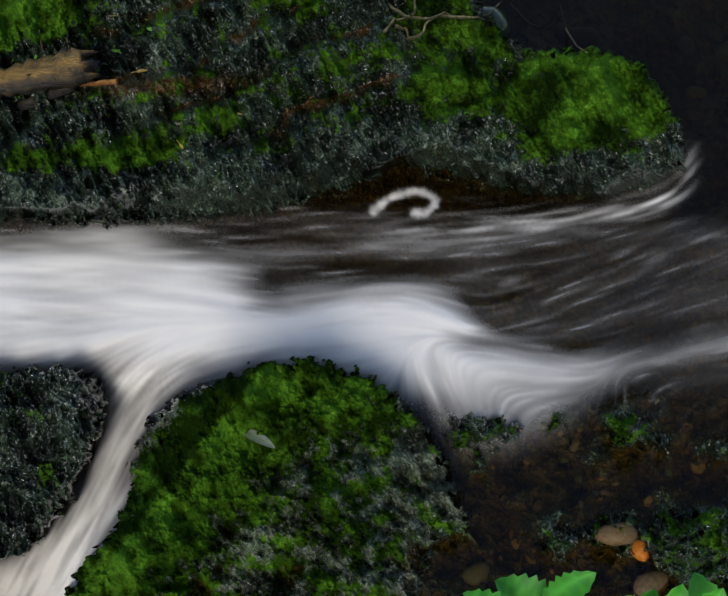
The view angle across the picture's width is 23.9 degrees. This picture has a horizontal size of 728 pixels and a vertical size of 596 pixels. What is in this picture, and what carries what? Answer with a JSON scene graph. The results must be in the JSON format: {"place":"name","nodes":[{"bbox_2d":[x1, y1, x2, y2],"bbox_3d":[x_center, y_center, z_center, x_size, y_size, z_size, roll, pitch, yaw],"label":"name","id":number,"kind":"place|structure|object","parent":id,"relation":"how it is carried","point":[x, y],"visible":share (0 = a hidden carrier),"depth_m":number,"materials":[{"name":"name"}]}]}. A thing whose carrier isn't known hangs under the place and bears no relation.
{"place":"outdoors","nodes":[
{"label":"outdoors","id":0,"kind":"place"},
{"bbox_2d":[0,0,727,595],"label":"stream rocks","id":1,"kind":"object","parent":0,"point":[336,490],"depth_m":3.27,"materials":[{"name":"green plant"}]},
{"bbox_2d":[38,29,43,54],"bbox_3d":[-0.648,-0.514,3.450,0.010,0.046,0.029,1,52,1],"label":"upright twig","id":2,"kind":"object","parent":1,"relation":"on","point":[41,45],"visible":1,"depth_m":3.45,"materials":[{"name":"wood"}]},
{"bbox_2d":[17,88,75,111],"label":"stones","id":3,"kind":"object","parent":1,"relation":"on","point":[26,104],"visible":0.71,"depth_m":3.42,"materials":[{"name":"grey stone"}]},
{"bbox_2d":[0,48,101,97],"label":"driftwood log","id":4,"kind":"object","parent":1,"relation":"on","point":[74,68],"visible":1,"depth_m":3.33,"materials":[{"name":"brown wood"}]},
{"bbox_2d":[79,78,118,86],"bbox_3d":[-0.530,-0.421,3.379,0.103,0.051,0.013,13,53,10],"label":"wood fragment","id":5,"kind":"object","parent":1,"relation":"on","point":[106,82],"visible":0.75,"depth_m":3.37,"materials":[{"name":"brown wood"}]},
{"bbox_2d":[243,429,274,447],"bbox_3d":[-0.184,0.240,2.967,0.097,0.038,0.026,38,61,26],"label":"fallen leaf","id":6,"kind":"object","parent":1,"relation":"on","point":[252,435],"visible":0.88,"depth_m":2.96,"materials":[{"name":"grey plant"}]},
{"bbox_2d":[383,0,462,41],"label":"twig branch","id":7,"kind":"object","parent":1,"relation":"on","point":[409,16],"visible":0.94,"depth_m":3.48,"materials":[{"name":"brown wood"}]},
{"bbox_2d":[440,3,587,53],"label":"twig","id":8,"kind":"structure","parent":1,"relation":"on","point":[501,17],"depth_m":3.75,"materials":[{"name":"grey wood"}]},
{"bbox_2d":[462,427,705,595],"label":"bed pebbles","id":9,"kind":"object","parent":1,"relation":"on","point":[610,535],"visible":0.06,"depth_m":2.97,"materials":[{"name":"brown stone"}]},
{"bbox_2d":[0,0,727,595],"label":"stream water","id":10,"kind":"structure","parent":0,"point":[390,282],"depth_m":3.39,"materials":[{"name":"white liquid"}]},
{"bbox_2d":[462,570,725,595],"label":"plant","id":11,"kind":"object","parent":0,"point":[575,583],"visible":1,"depth_m":1.70,"materials":[{"name":"green plant"}]}
]}

